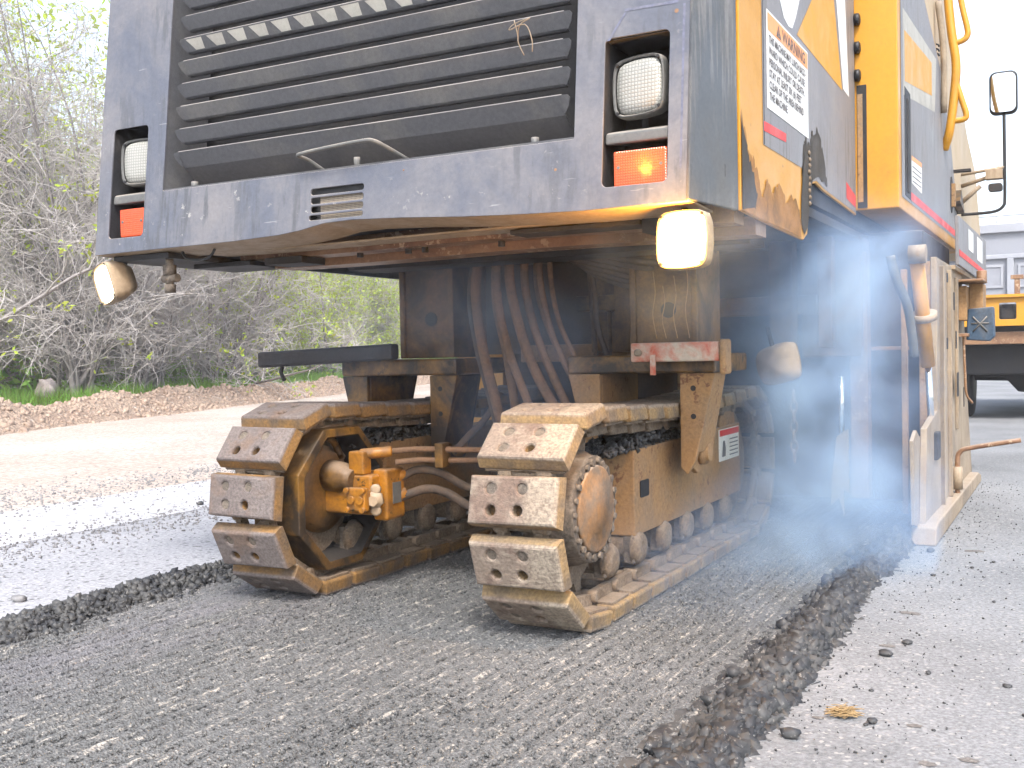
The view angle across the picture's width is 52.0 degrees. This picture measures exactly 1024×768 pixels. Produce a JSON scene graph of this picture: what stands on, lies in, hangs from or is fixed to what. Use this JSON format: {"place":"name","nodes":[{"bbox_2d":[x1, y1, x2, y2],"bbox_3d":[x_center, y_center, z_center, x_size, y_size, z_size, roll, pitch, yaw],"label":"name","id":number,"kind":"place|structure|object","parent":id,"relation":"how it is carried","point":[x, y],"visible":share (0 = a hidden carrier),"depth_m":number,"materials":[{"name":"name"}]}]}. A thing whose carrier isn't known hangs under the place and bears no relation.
{"place":"outdoors","nodes":[
{"label":"outdoors","id":0,"kind":"place"},
{"bbox_2d":[1,507,208,546],"bbox_3d":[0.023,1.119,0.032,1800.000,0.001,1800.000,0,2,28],"label":"ground","id":1,"kind":"structure","parent":0,"point":[97,528],"depth_m":7.02,"materials":[{"name":"grey asphalt"}]},
{"bbox_2d":[31,154,397,350],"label":"woodland","id":2,"kind":"object","parent":1,"relation":"on","point":[205,285],"depth_m":111.12,"materials":[{"name":"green plant"}]},
{"bbox_2d":[0,479,210,546],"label":"wet lane","id":3,"kind":"structure","parent":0,"point":[86,512],"depth_m":7.04,"materials":[{"name":"grey asphalt"}]},
{"bbox_2d":[0,508,254,618],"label":"dusty lane","id":4,"kind":"structure","parent":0,"point":[46,579],"depth_m":5.35,"materials":[{"name":"grey asphalt"}]},
{"bbox_2d":[10,594,26,601],"bbox_3d":[-2.077,0.903,4.428,0.064,0.035,0.056,-1,2,-4],"label":"asphalt chunk","id":5,"kind":"object","parent":4,"relation":"on","point":[18,598],"visible":1,"depth_m":4.41,"materials":[{"name":"grey asphalt"}]},
{"bbox_2d":[0,497,228,576],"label":"gravel band","id":6,"kind":"object","parent":4,"relation":"on","point":[182,517],"visible":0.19,"depth_m":6.20,"materials":[{"name":"grey gravel"}]},
{"bbox_2d":[0,375,429,433],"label":"earth bank","id":7,"kind":"structure","parent":0,"point":[33,417],"depth_m":18.87,"materials":[{"name":"soil"}]},
{"bbox_2d":[0,51,77,338],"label":"willow bush","id":8,"kind":"object","parent":7,"relation":"on","point":[36,106],"visible":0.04,"depth_m":30.86,"materials":[{"name":"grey plant"}]},
{"bbox_2d":[34,378,57,398],"bbox_3d":[-8.872,0.103,20.006,0.526,0.438,0.335,0,2,28],"label":"boulder","id":9,"kind":"object","parent":7,"relation":"on","point":[49,384],"visible":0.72,"depth_m":19.90,"materials":[{"name":"grey stone"}]},
{"bbox_2d":[0,1,99,377],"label":"bare tree","id":10,"kind":"object","parent":7,"relation":"on","point":[1,91],"visible":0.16,"depth_m":23.64,"materials":[{"name":"grey plant"}]},
{"bbox_2d":[0,28,176,389],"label":"willow bush","id":11,"kind":"object","parent":7,"relation":"on","point":[49,290],"visible":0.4,"depth_m":18.44,"materials":[{"name":"grey plant"}]},
{"bbox_2d":[0,107,226,386],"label":"willow bush","id":12,"kind":"object","parent":7,"relation":"on","point":[79,244],"visible":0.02,"depth_m":29.58,"materials":[{"name":"grey plant"}]},
{"bbox_2d":[0,0,231,392],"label":"bare tree","id":13,"kind":"object","parent":7,"relation":"on","point":[49,155],"visible":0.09,"depth_m":27.57,"materials":[{"name":"grey plant"}]},
{"bbox_2d":[0,0,249,395],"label":"willow bush","id":14,"kind":"object","parent":7,"relation":"on","point":[81,370],"visible":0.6,"depth_m":20.64,"materials":[{"name":"grey plant"}]},
{"bbox_2d":[0,49,304,390],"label":"willow bush","id":15,"kind":"object","parent":7,"relation":"on","point":[147,377],"visible":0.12,"depth_m":23.92,"materials":[{"name":"grey plant"}]},
{"bbox_2d":[69,164,241,379],"bbox_3d":[-11.555,-4.344,36.489,9.112,10.499,9.240,-1,2,-4],"label":"willow bush","id":16,"kind":"object","parent":7,"relation":"on","point":[177,358],"visible":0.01,"depth_m":35.85,"materials":[{"name":"grey plant"}]},
{"bbox_2d":[0,370,342,405],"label":"grass","id":17,"kind":"structure","parent":7,"relation":"on","point":[26,397],"depth_m":21.48,"materials":[{"name":"green plant"}]},
{"bbox_2d":[0,0,399,376],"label":"young foliage","id":18,"kind":"object","parent":7,"relation":"on","point":[91,16],"visible":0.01,"depth_m":47.20,"materials":[{"name":"green plant"}]},
{"bbox_2d":[0,196,413,398],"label":"willow bush","id":19,"kind":"object","parent":7,"relation":"on","point":[246,331],"visible":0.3,"depth_m":26.87,"materials":[{"name":"grey plant"}]},
{"bbox_2d":[0,0,420,386],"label":"thicket","id":20,"kind":"object","parent":7,"relation":"on","point":[81,120],"visible":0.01,"depth_m":34.82,"materials":[{"name":"grey"}]},
{"bbox_2d":[0,375,432,434],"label":"earth clods","id":21,"kind":"object","parent":7,"relation":"on","point":[57,405],"visible":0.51,"depth_m":19.92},
{"bbox_2d":[0,316,432,396],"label":"undergrowth","id":22,"kind":"object","parent":7,"relation":"on","point":[27,381],"visible":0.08,"depth_m":24.84,"materials":[{"name":"green plant"}]},
{"bbox_2d":[181,269,345,381],"bbox_3d":[-8.281,-2.897,31.905,6.548,6.536,4.962,-1,2,17],"label":"willow bush","id":23,"kind":"object","parent":7,"relation":"on","point":[292,319],"visible":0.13,"depth_m":31.00,"materials":[{"name":"green plant"}]},
{"bbox_2d":[202,273,369,373],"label":"bare tree","id":24,"kind":"object","parent":7,"relation":"on","point":[298,318],"depth_m":40.68,"materials":[{"name":"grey plant"}]},
{"bbox_2d":[237,270,387,374],"bbox_3d":[-6.988,-3.356,35.607,5.513,7.262,7.275,-1,2,-7],"label":"willow bush","id":25,"kind":"object","parent":7,"relation":"on","point":[339,282],"visible":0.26,"depth_m":36.21,"materials":[{"name":"green plant"}]},
{"bbox_2d":[313,274,431,369],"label":"willow bush","id":26,"kind":"object","parent":7,"relation":"on","point":[387,296],"visible":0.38,"depth_m":41.76,"materials":[{"name":"green plant"}]},
{"bbox_2d":[0,384,430,511],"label":"dirt road","id":27,"kind":"structure","parent":0,"point":[28,459],"depth_m":11.37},
{"bbox_2d":[4,468,209,573],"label":"road crumbs","id":28,"kind":"object","parent":27,"relation":"on","point":[94,500],"visible":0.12,"depth_m":7.54,"materials":[{"name":"grey asphalt"}]},
{"bbox_2d":[0,458,234,520],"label":"gravel band","id":29,"kind":"object","parent":27,"relation":"on","point":[98,484],"visible":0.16,"depth_m":8.31,"materials":[{"name":"grey gravel"}]},
{"bbox_2d":[0,495,911,767],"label":"milled road","id":30,"kind":"structure","parent":0,"point":[824,513],"depth_m":3.36,"materials":[{"name":"grey asphalt"}]},
{"bbox_2d":[0,565,210,647],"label":"asphalt fines","id":31,"kind":"object","parent":30,"relation":"on","point":[106,621],"visible":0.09,"depth_m":4.07,"materials":[{"name":"black asphalt"}]},
{"bbox_2d":[0,559,237,644],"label":"asphalt windrow","id":32,"kind":"object","parent":30,"relation":"on","point":[79,608],"visible":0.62,"depth_m":4.25,"materials":[{"name":"black asphalt"}]},
{"bbox_2d":[0,517,888,767],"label":"milled grains","id":33,"kind":"object","parent":30,"relation":"on","point":[355,723],"visible":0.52,"depth_m":3.31,"materials":[{"name":"asphalt"}]},
{"bbox_2d":[91,0,1020,632],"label":"milling machine","id":34,"kind":"object","parent":30,"relation":"on","point":[683,292],"visible":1,"depth_m":4.39,"materials":[{"name":"metal"}]},
{"bbox_2d":[616,544,868,767],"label":"asphalt fines","id":35,"kind":"object","parent":30,"relation":"on","point":[670,727],"visible":0.09,"depth_m":2.94,"materials":[{"name":"grey asphalt"}]},
{"bbox_2d":[634,523,915,767],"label":"asphalt windrow","id":36,"kind":"object","parent":30,"relation":"on","point":[747,707],"visible":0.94,"depth_m":2.96,"materials":[{"name":"black asphalt"}]},
{"bbox_2d":[0,0,1023,224],"label":"sky","id":37,"kind":"structure","parent":0,"point":[995,43],"materials":[{"name":"white"}]},
{"bbox_2d":[743,406,1023,767],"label":"road","id":38,"kind":"structure","parent":0,"point":[1000,724],"depth_m":3.13,"materials":[{"name":"grey asphalt"}]},
{"bbox_2d":[779,727,801,738],"bbox_3d":[0.676,0.849,2.554,0.041,0.027,0.049,-2,2,-38],"label":"asphalt chunk","id":39,"kind":"object","parent":38,"relation":"on","point":[790,732],"visible":1,"depth_m":2.54,"materials":[{"name":"grey asphalt"}]},
{"bbox_2d":[824,702,864,718],"bbox_3d":[0.850,0.830,2.687,0.100,0.032,0.086,0,2,28],"label":"straw clump","id":40,"kind":"object","parent":38,"relation":"on","point":[844,711],"visible":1,"depth_m":2.67,"materials":[{"name":"brown plant"}]},
{"bbox_2d":[867,717,877,723],"bbox_3d":[0.904,0.845,2.637,0.026,0.017,0.028,-2,2,-12],"label":"asphalt chunk","id":41,"kind":"object","parent":38,"relation":"on","point":[872,720],"visible":1,"depth_m":2.63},
{"bbox_2d":[741,481,1023,762],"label":"dark crumbs","id":42,"kind":"object","parent":38,"relation":"on","point":[873,727],"visible":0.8,"depth_m":3.33,"materials":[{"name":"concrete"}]},
{"bbox_2d":[878,649,892,656],"bbox_3d":[1.143,0.822,3.209,0.045,0.024,0.035,0,2,28],"label":"asphalt chunk","id":43,"kind":"object","parent":38,"relation":"on","point":[885,652],"visible":1,"depth_m":3.20,"materials":[{"name":"grey asphalt"}]},
{"bbox_2d":[812,550,984,765],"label":"damp spots","id":44,"kind":"object","parent":38,"relation":"on","point":[965,759],"visible":1,"depth_m":2.61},
{"bbox_2d":[902,639,912,644],"bbox_3d":[1.252,0.818,3.329,0.033,0.018,0.026,0,2,28],"label":"asphalt chunk","id":45,"kind":"object","parent":38,"relation":"on","point":[907,641],"visible":1,"depth_m":3.32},
{"bbox_2d":[926,547,934,552],"bbox_3d":[1.913,0.759,4.802,0.037,0.025,0.043,0,2,28],"label":"asphalt chunk","id":46,"kind":"object","parent":38,"relation":"on","point":[930,549],"visible":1,"depth_m":4.79,"materials":[{"name":"grey asphalt"}]},
{"bbox_2d":[949,214,1023,303],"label":"grey building","id":47,"kind":"structure","parent":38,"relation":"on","point":[1004,252],"depth_m":36.33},
{"bbox_2d":[967,265,1002,288],"bbox_3d":[16.487,-3.728,36.620,1.160,0.800,0.050,0,2,28],"label":"window","id":48,"kind":"structure","parent":47,"relation":"in","point":[994,272],"depth_m":36.48,"materials":[{"name":"white glass"}]},
{"bbox_2d":[1018,263,1023,286],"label":"window","id":49,"kind":"structure","parent":47,"relation":"in","point":[1020,266],"depth_m":36.07,"materials":[{"name":"white glass"}]},
{"bbox_2d":[964,274,1023,415],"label":"yellow trailer","id":50,"kind":"object","parent":38,"relation":"on","point":[999,356],"visible":0.64,"depth_m":13.05,"materials":[{"name":"paint"}]},
{"bbox_2d":[1002,683,1011,687],"bbox_3d":[1.362,0.830,2.887,0.022,0.012,0.021,-2,2,-18],"label":"asphalt chunk","id":51,"kind":"object","parent":38,"relation":"on","point":[1004,685],"visible":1,"depth_m":2.88,"materials":[{"name":"grey asphalt"}]},
{"bbox_2d":[969,380,1023,467],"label":"road behind","id":52,"kind":"structure","parent":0,"point":[999,405],"depth_m":15.04,"materials":[{"name":"concrete"}]}
]}

